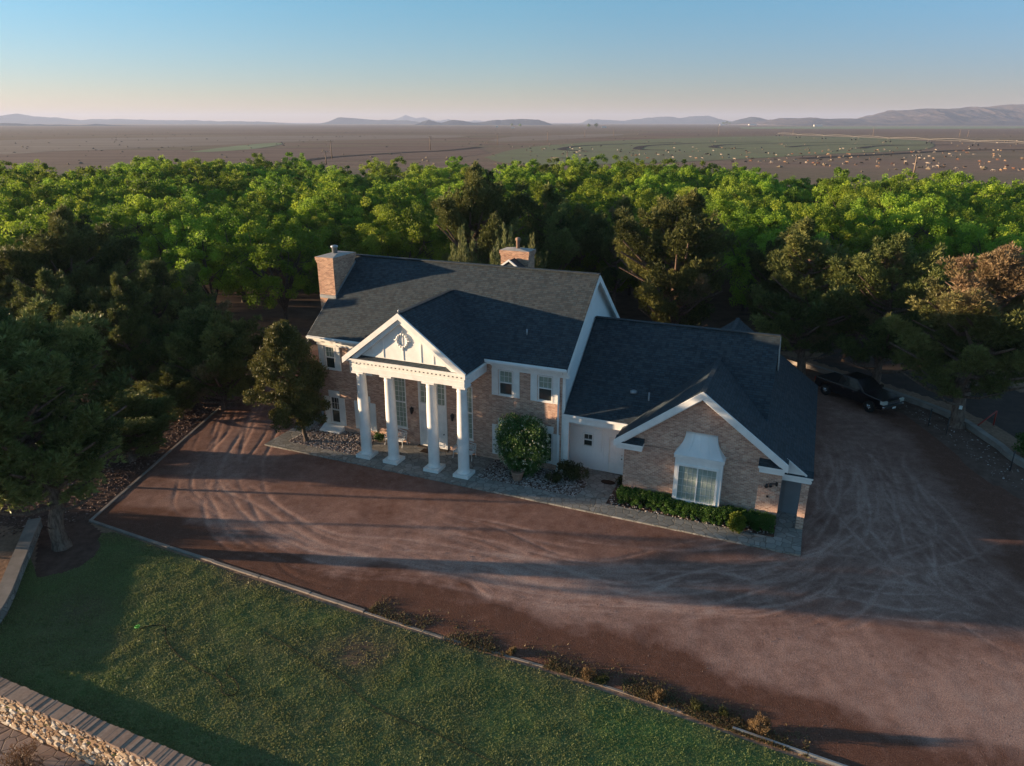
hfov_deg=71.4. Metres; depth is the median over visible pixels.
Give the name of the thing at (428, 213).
orchard tree
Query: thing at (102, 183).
orchard tree
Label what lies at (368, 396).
window
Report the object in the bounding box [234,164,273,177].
orchard tree
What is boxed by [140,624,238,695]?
garden hose
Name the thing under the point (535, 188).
orchard tree
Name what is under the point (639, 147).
path
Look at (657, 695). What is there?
dry weed
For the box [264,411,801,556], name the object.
walkway
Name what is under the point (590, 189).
orchard tree
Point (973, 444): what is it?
verge stones
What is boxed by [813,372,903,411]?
car
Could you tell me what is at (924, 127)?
field
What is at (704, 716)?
weeds
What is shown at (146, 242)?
orchard tree
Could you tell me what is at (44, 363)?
pine tree
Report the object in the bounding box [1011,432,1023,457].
shrub
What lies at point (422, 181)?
orchard tree
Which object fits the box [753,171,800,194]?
orchard tree
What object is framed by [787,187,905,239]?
orchard tree
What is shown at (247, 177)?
orchard tree
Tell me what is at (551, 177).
orchard tree
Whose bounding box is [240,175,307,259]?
orchard tree
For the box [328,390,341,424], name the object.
window
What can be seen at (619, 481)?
rose bush
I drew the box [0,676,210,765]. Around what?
stone wall
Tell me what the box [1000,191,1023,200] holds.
orchard tree
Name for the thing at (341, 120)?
hills
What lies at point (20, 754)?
terrace shrub
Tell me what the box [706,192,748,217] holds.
orchard tree
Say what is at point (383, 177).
orchard tree
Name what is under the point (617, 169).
orchard tree
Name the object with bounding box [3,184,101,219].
orchard tree
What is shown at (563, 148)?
path
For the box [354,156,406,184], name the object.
orchard tree
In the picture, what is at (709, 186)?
orchard tree
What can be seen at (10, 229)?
orchard tree
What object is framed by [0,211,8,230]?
orchard tree
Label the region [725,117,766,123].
hills
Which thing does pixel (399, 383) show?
window
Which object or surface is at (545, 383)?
window
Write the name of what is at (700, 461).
bay window
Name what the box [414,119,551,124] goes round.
hills
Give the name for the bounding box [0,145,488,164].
field
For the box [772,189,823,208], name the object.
orchard tree
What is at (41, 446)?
shrub
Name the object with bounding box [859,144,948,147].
path
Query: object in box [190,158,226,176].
orchard tree
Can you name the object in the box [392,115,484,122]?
mountain
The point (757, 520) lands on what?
clipped hedge
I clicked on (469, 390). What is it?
window
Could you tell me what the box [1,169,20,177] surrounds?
orchard tree
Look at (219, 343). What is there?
pine tree
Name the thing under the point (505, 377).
window
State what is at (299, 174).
orchard tree
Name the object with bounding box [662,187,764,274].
orchard tree
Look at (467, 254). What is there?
feathery tree
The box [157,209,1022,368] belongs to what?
orchard floor
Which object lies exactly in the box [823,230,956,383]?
pine tree
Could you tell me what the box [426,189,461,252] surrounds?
orchard tree
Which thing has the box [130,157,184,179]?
orchard tree
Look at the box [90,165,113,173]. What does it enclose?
orchard tree
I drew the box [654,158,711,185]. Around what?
orchard tree
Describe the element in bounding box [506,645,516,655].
dry weed
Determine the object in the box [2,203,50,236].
orchard tree
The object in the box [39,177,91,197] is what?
orchard tree
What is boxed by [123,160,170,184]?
orchard tree
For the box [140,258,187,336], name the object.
pine tree
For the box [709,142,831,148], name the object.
path
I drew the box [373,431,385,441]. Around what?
shrub
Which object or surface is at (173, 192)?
orchard tree
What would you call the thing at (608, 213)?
orchard tree
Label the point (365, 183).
orchard tree
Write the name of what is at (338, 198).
orchard tree
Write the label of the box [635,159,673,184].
orchard tree
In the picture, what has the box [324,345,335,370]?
window
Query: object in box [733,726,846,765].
metal edging
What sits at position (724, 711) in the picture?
dry weed
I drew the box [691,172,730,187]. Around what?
orchard tree
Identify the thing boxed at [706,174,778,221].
orchard tree
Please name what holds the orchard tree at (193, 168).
on the orchard floor
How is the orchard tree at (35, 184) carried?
on the orchard floor
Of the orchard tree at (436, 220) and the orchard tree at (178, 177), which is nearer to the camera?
the orchard tree at (436, 220)
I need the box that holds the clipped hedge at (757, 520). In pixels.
[616,485,776,533]
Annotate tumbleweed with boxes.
[747,711,772,734]
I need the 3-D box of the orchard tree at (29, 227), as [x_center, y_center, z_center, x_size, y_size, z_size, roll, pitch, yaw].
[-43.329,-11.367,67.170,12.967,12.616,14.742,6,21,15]
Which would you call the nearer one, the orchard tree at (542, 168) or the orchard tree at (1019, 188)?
the orchard tree at (1019, 188)
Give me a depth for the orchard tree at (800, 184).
121.82 m
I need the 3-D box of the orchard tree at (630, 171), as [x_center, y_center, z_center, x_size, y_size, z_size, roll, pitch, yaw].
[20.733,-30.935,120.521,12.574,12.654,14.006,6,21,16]
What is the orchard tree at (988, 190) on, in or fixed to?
on the orchard floor
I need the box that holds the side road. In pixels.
[813,349,1023,439]
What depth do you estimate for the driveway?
31.19 m
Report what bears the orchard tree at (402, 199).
on the orchard floor
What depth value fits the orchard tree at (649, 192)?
94.09 m
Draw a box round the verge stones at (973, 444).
[900,408,1022,489]
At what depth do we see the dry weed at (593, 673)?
25.42 m
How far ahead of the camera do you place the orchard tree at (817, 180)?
120.96 m
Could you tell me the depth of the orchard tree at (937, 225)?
70.70 m
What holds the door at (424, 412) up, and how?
in the brick house
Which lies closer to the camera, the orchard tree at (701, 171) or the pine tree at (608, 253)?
the pine tree at (608, 253)
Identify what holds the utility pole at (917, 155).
on the ground at (800, 167)
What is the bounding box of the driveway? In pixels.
[94,350,1023,765]
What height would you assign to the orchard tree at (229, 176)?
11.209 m
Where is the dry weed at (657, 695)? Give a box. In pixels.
[647,688,667,702]
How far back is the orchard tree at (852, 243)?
63.91 m
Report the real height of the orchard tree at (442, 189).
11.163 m
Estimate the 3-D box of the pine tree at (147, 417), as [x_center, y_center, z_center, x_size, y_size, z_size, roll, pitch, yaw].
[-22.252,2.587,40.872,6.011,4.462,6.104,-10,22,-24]
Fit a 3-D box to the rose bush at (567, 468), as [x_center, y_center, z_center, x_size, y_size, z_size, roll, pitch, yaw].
[3.341,4.840,39.060,2.060,1.182,1.520,8,22,21]
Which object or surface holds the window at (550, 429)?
in the brick house
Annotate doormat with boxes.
[601,480,614,484]
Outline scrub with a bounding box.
[7,125,1022,190]
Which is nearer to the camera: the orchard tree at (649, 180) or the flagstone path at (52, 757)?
the flagstone path at (52, 757)
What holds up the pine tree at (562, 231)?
on the orchard floor
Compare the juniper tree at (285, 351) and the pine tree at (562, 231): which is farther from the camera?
the pine tree at (562, 231)
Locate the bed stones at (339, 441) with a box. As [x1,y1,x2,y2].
[289,425,768,534]
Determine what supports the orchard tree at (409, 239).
on the orchard floor
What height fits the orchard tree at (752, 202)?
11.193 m
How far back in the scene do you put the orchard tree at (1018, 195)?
98.31 m
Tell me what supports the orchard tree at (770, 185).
on the orchard floor
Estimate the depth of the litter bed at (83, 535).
35.84 m
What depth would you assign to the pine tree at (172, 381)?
45.74 m
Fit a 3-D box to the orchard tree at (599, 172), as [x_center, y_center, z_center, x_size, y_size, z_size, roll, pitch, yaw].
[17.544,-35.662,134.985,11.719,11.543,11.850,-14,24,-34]
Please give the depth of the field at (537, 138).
916.88 m
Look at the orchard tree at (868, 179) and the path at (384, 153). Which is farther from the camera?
the path at (384, 153)
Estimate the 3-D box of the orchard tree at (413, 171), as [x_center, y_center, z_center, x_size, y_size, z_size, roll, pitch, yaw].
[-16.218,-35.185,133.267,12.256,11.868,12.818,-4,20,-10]
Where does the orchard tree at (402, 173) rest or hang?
on the orchard floor
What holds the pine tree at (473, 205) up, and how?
on the orchard floor
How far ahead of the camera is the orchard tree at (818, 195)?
96.51 m
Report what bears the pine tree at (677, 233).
on the ground at (800, 167)
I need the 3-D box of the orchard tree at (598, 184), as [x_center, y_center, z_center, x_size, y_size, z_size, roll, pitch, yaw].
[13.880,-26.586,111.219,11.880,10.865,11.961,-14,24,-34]
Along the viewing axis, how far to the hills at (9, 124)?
4213.40 m
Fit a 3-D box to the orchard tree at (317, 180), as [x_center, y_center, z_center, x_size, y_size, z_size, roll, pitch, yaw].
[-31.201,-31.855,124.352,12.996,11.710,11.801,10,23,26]
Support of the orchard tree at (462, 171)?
on the orchard floor
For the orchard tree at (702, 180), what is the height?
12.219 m
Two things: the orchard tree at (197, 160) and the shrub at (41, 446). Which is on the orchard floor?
the orchard tree at (197, 160)
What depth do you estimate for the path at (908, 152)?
451.88 m
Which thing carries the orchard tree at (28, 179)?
on the orchard floor
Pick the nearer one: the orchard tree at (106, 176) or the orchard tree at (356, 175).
the orchard tree at (106, 176)
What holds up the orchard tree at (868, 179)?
on the orchard floor
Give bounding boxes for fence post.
[1009,451,1015,470]
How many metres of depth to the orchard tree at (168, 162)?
143.66 m
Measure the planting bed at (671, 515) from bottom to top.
0.120 m
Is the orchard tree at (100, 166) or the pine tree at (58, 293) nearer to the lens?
the pine tree at (58, 293)
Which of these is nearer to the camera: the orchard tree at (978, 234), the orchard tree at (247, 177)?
the orchard tree at (978, 234)
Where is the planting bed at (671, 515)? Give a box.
[606,484,774,536]
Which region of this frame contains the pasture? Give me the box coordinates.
[484,136,933,164]
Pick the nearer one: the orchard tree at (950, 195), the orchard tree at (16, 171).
the orchard tree at (950, 195)
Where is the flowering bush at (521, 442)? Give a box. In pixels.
[493,412,550,478]
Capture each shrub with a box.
[0,737,44,765]
[36,439,46,449]
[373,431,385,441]
[727,511,746,533]
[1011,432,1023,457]
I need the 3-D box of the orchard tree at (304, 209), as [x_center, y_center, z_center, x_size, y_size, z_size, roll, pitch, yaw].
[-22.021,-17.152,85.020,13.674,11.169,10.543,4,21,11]
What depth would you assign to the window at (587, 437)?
39.96 m
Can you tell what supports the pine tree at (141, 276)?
on the litter bed at (83, 535)
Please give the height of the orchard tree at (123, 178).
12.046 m
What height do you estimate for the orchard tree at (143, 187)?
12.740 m
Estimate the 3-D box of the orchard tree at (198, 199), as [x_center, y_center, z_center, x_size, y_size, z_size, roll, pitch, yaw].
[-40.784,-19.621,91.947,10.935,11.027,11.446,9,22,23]
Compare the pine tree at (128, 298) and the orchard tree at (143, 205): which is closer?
the pine tree at (128, 298)
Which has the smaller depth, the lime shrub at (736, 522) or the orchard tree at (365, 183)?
the lime shrub at (736, 522)
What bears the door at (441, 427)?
in the brick house
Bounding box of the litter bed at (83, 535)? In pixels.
[0,351,261,576]
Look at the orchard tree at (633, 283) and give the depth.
70.13 m
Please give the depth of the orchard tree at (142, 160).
157.75 m
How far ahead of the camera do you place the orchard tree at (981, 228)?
82.02 m
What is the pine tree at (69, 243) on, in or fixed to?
on the litter bed at (83, 535)
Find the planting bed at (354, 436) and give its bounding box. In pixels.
[293,426,375,452]
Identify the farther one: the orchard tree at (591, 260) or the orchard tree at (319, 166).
the orchard tree at (319, 166)
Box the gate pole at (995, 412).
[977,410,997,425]
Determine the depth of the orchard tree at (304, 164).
155.92 m
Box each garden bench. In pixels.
[384,428,407,447]
[453,442,475,460]
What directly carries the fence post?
on the verge at (985, 471)
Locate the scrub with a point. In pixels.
(983, 168)
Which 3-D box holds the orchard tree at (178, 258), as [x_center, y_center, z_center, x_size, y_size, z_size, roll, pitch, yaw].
[-28.487,-10.518,66.392,11.094,11.532,13.403,-3,20,-7]
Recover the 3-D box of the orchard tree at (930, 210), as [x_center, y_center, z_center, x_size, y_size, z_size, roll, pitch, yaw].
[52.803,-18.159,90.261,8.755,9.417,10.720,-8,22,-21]
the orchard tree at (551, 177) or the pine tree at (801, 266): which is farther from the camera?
the orchard tree at (551, 177)
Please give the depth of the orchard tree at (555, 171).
133.72 m
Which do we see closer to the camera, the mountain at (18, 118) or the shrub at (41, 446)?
the shrub at (41, 446)
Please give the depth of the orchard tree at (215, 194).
105.78 m
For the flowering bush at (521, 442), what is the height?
3.759 m
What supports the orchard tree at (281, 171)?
on the orchard floor
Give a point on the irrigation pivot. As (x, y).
(914, 137)
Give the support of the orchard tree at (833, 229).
on the orchard floor
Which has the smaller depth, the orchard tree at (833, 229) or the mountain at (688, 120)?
the orchard tree at (833, 229)
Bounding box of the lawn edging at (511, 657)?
[364,611,714,724]
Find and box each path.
[0,724,90,765]
[292,147,479,161]
[558,142,679,150]
[634,142,733,149]
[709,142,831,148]
[788,144,857,146]
[804,149,1023,157]
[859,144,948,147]
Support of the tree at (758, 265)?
on the orchard floor
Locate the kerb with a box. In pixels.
[89,395,364,611]
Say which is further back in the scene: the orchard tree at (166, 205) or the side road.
the orchard tree at (166, 205)
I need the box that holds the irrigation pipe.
[265,632,499,765]
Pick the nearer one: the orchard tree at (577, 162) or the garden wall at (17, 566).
the garden wall at (17, 566)
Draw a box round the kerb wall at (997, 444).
[787,359,1023,467]
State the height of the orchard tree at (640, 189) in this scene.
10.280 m
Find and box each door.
[423,411,427,443]
[438,413,444,446]
[607,437,623,474]
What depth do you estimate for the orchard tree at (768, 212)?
78.99 m
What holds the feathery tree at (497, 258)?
on the ground at (800, 167)
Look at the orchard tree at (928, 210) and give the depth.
79.12 m
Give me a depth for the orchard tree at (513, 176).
118.69 m
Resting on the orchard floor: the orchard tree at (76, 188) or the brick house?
the orchard tree at (76, 188)
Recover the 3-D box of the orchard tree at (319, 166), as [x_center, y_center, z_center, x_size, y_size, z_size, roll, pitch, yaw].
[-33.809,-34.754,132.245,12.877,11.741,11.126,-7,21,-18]
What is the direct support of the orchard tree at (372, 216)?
on the orchard floor
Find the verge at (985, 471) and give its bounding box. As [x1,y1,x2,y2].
[806,368,1023,499]
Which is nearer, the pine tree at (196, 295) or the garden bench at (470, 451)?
the garden bench at (470, 451)
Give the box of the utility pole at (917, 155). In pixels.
[912,154,921,175]
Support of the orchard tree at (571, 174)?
on the orchard floor
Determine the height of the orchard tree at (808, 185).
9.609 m
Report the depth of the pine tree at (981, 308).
42.81 m
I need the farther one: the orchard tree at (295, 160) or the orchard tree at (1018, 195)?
the orchard tree at (295, 160)
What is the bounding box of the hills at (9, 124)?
[0,123,129,125]
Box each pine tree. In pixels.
[0,204,141,324]
[0,245,93,321]
[0,292,136,551]
[10,267,93,407]
[54,284,158,391]
[67,386,179,461]
[87,272,152,390]
[96,235,179,311]
[103,315,178,393]
[133,362,212,420]
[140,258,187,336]
[150,304,268,409]
[169,261,232,327]
[429,160,530,264]
[515,182,589,270]
[565,202,618,280]
[597,195,639,307]
[612,188,737,326]
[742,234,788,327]
[748,216,890,375]
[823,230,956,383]
[826,249,873,361]
[881,242,1023,428]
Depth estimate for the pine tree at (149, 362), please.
47.41 m
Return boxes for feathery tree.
[448,224,482,263]
[488,222,515,264]
[522,232,547,268]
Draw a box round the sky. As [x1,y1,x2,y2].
[0,0,1023,122]
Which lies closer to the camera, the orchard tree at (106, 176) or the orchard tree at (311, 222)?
the orchard tree at (311, 222)
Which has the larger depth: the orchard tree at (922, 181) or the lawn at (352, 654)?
the orchard tree at (922, 181)
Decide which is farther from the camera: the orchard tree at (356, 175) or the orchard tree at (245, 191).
the orchard tree at (356, 175)
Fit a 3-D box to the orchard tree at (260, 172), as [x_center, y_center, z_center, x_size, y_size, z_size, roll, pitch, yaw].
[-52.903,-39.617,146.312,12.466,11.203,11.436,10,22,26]
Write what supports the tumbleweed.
on the driveway
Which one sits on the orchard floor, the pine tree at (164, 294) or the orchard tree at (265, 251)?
the orchard tree at (265, 251)
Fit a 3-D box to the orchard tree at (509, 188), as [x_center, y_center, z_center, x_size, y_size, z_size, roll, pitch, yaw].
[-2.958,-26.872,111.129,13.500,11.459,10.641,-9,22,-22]
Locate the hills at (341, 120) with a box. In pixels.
[319,117,419,123]
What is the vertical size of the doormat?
0.018 m
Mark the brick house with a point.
(434, 357)
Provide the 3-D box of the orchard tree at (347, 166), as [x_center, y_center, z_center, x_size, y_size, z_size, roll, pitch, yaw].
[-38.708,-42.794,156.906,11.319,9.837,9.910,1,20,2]
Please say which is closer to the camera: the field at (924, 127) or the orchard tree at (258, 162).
the orchard tree at (258, 162)
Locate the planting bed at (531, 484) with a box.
[481,460,585,496]
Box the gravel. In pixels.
[142,415,1015,765]
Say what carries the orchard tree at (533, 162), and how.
on the orchard floor
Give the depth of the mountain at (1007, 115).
4817.19 m
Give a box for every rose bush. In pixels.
[544,470,562,482]
[555,459,589,480]
[615,475,622,485]
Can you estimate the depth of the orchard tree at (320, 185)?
114.23 m
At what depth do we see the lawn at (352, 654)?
24.91 m
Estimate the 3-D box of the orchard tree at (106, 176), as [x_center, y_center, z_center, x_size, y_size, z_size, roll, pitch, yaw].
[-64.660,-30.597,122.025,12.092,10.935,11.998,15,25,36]
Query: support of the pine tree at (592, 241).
on the orchard floor
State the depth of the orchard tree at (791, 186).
113.82 m
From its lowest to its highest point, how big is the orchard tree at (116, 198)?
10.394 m
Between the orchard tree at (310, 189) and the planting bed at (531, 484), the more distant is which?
the orchard tree at (310, 189)
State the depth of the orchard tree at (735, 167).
135.93 m
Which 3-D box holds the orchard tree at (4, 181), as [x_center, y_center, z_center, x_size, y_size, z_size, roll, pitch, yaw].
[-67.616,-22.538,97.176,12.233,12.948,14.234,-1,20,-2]
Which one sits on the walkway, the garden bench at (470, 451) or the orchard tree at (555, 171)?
the garden bench at (470, 451)
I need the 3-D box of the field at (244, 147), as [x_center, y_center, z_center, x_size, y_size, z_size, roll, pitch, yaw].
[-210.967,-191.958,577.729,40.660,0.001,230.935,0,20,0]
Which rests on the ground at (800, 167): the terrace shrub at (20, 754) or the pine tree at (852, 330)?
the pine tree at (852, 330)
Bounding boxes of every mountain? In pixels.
[0,114,302,123]
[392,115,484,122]
[577,116,731,123]
[725,104,1023,125]
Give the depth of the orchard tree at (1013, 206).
83.13 m
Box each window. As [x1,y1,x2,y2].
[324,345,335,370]
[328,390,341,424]
[368,396,371,430]
[394,377,407,429]
[467,386,473,440]
[498,370,512,397]
[537,375,552,403]
[544,426,553,463]
[583,432,592,447]
[672,431,725,506]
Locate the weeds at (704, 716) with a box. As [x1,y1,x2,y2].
[367,595,809,757]
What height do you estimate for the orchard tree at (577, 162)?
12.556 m
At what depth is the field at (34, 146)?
726.85 m
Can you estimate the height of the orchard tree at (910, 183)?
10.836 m
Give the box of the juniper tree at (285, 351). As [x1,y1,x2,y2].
[241,319,331,441]
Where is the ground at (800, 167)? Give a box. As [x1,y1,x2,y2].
[0,123,1023,765]
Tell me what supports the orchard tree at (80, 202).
on the orchard floor
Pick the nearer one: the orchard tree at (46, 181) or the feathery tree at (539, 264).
the feathery tree at (539, 264)
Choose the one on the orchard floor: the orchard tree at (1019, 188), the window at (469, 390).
the orchard tree at (1019, 188)
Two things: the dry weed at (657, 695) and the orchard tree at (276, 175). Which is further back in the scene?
the orchard tree at (276, 175)
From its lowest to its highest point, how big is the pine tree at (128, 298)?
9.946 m
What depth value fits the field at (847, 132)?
1363.46 m
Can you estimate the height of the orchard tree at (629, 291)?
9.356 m
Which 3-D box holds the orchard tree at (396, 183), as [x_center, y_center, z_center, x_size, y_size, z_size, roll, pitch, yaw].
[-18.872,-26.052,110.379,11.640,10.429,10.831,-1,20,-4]
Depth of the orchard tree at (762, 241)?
64.98 m
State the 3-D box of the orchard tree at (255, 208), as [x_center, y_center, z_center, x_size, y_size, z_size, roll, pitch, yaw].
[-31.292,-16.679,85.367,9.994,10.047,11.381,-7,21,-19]
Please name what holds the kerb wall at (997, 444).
on the ground at (800, 167)
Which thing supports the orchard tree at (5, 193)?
on the orchard floor
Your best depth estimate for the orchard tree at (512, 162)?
157.04 m
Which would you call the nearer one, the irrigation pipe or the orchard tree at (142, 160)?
the irrigation pipe
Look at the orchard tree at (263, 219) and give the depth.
75.30 m
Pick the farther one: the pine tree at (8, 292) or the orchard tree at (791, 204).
the orchard tree at (791, 204)
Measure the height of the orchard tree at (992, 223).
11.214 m
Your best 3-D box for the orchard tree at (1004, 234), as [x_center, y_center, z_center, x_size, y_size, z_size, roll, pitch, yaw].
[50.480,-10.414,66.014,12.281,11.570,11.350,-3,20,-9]
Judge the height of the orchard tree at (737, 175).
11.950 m
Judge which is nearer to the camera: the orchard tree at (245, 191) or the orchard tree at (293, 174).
the orchard tree at (245, 191)
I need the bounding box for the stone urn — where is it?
[511,468,523,480]
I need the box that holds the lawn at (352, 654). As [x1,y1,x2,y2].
[0,532,817,765]
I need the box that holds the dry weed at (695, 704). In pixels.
[688,697,703,711]
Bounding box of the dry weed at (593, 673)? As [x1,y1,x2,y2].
[579,667,597,682]
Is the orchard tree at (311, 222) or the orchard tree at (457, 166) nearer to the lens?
the orchard tree at (311, 222)
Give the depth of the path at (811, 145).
597.18 m
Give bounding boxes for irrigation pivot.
[776,133,1022,145]
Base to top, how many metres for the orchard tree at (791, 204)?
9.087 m
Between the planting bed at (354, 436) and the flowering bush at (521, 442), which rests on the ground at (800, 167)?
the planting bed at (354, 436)
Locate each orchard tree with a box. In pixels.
[0,159,65,177]
[0,162,41,179]
[0,165,50,190]
[0,169,55,219]
[0,180,49,218]
[0,193,111,251]
[0,205,16,217]
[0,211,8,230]
[0,218,35,243]
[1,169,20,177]
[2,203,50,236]
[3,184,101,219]
[5,197,116,243]
[30,176,67,197]
[37,180,117,206]
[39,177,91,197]
[41,166,125,188]
[55,167,123,201]
[74,166,118,182]
[74,199,147,252]
[82,191,162,232]
[87,168,154,200]
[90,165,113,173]
[91,171,191,216]
[98,172,143,188]
[102,194,217,288]
[106,167,181,211]
[110,162,143,176]
[119,234,175,288]
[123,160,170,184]
[124,155,172,168]
[127,198,204,265]
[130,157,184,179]
[136,154,193,174]
[136,206,268,308]
[148,185,222,245]
[150,178,200,207]
[152,160,219,190]
[172,175,217,192]
[173,158,201,170]
[179,197,293,301]
[188,165,222,184]
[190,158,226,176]
[194,171,250,199]
[194,188,240,205]
[195,198,242,221]
[208,168,265,198]
[209,200,294,260]
[211,189,294,272]
[213,217,332,324]
[216,174,261,199]
[224,164,265,184]
[232,182,302,209]
[234,153,288,170]
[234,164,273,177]
[236,171,315,207]
[238,162,267,183]
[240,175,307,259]
[263,190,367,259]
[266,161,314,180]
[270,174,368,241]
[274,152,325,172]
[278,162,322,179]
[279,170,314,186]
[289,168,312,182]
[291,216,364,279]
[294,186,351,223]
[302,165,365,200]
[304,164,358,196]
[316,183,352,195]
[323,165,349,177]
[327,168,361,187]
[337,197,449,260]
[340,197,440,257]
[348,180,436,245]
[350,180,422,220]
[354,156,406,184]
[357,175,407,196]
[358,173,402,187]
[363,174,400,195]
[395,168,462,203]
[396,162,454,195]
[400,168,450,179]
[412,175,457,197]
[416,180,463,221]
[418,195,449,256]
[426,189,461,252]
[429,192,526,246]
[436,156,487,179]
[437,216,543,264]
[448,166,489,182]
[482,174,529,195]
[486,170,517,188]
[492,158,541,182]
[496,164,542,190]
[503,178,591,237]
[511,161,531,168]
[511,172,571,198]
[524,157,559,172]
[531,181,571,197]
[537,183,623,225]
[540,164,585,187]
[541,157,609,192]
[542,215,638,292]
[557,154,607,174]
[571,163,626,190]
[575,177,623,203]
[588,184,651,214]
[591,163,648,188]
[592,201,614,222]
[601,160,661,194]
[611,155,644,174]
[611,216,662,294]
[618,209,709,304]
[619,163,689,201]
[626,188,676,216]
[633,186,695,217]
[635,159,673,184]
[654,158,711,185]
[654,185,727,201]
[659,165,731,195]
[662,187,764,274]
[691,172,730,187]
[696,180,737,200]
[705,162,752,185]
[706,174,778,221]
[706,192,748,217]
[708,205,815,310]
[709,187,789,278]
[712,167,760,194]
[722,228,833,320]
[732,203,830,251]
[733,169,785,209]
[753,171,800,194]
[754,189,797,217]
[757,197,884,251]
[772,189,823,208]
[778,181,803,195]
[783,166,883,212]
[786,202,822,237]
[787,185,828,203]
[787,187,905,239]
[788,175,814,191]
[807,178,835,193]
[818,176,924,227]
[821,225,941,291]
[829,190,964,274]
[855,173,889,188]
[877,180,931,201]
[884,168,957,193]
[891,201,961,262]
[896,180,990,233]
[908,204,966,240]
[923,171,1015,205]
[930,201,1023,271]
[935,221,1023,286]
[944,195,1017,242]
[951,209,1014,254]
[974,221,1023,268]
[975,193,1022,215]
[981,211,1023,233]
[993,178,1023,198]
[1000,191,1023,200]
[1011,202,1023,223]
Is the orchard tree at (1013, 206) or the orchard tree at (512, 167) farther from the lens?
the orchard tree at (512, 167)
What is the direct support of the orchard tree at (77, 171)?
on the orchard floor
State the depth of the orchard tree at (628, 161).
143.90 m
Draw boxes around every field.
[0,135,463,153]
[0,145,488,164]
[191,143,281,151]
[489,134,622,141]
[639,130,1023,136]
[739,126,1023,128]
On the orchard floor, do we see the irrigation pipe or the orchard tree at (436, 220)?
the orchard tree at (436, 220)
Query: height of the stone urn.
0.550 m
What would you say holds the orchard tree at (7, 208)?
on the orchard floor
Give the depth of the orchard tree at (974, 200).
91.21 m
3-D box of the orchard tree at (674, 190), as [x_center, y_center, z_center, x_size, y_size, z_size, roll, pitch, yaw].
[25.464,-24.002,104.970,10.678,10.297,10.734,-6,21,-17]
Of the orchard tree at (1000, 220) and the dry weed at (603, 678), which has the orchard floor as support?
the orchard tree at (1000, 220)
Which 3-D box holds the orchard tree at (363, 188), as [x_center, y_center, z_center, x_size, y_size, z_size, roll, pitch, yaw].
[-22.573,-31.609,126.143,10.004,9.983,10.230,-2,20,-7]
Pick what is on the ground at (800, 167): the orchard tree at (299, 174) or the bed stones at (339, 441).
the bed stones at (339, 441)
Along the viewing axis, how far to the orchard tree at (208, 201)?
97.67 m
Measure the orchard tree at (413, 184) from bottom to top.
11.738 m
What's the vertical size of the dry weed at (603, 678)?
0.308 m
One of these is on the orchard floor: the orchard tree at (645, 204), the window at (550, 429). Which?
the orchard tree at (645, 204)
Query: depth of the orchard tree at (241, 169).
137.00 m
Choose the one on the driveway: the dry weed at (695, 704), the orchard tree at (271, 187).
the dry weed at (695, 704)
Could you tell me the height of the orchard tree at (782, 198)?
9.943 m
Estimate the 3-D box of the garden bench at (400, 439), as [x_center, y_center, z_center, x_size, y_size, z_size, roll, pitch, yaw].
[-7.075,3.309,43.335,1.284,0.962,0.650,8,22,21]
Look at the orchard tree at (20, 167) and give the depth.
135.09 m
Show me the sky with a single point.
(281, 61)
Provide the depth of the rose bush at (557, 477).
38.76 m
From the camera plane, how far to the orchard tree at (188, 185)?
114.06 m
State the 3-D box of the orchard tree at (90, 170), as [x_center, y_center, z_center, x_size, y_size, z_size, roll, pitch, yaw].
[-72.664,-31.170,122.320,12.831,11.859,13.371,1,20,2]
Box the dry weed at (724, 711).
[716,706,729,716]
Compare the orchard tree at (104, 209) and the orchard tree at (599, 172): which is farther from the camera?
the orchard tree at (599, 172)
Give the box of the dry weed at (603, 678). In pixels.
[594,672,609,686]
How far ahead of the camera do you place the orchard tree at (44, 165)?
142.50 m
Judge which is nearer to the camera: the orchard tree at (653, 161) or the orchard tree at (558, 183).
the orchard tree at (558, 183)
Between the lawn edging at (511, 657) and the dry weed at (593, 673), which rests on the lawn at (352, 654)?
the lawn edging at (511, 657)
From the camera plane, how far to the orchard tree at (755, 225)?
70.92 m
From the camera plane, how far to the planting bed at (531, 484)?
39.18 m
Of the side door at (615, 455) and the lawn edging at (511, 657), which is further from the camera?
the side door at (615, 455)
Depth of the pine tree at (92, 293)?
46.89 m
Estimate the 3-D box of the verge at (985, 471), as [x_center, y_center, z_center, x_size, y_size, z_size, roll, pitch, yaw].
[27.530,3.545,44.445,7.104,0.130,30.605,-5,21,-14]
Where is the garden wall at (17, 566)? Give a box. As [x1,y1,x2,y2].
[0,518,42,622]
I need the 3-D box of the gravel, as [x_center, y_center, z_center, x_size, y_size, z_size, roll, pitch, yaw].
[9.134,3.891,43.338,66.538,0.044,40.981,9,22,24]
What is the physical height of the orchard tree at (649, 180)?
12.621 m
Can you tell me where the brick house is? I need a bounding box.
[306,237,817,529]
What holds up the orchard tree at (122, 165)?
on the orchard floor
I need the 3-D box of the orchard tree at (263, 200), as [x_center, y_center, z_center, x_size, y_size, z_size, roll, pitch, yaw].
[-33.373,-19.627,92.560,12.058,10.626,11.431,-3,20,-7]

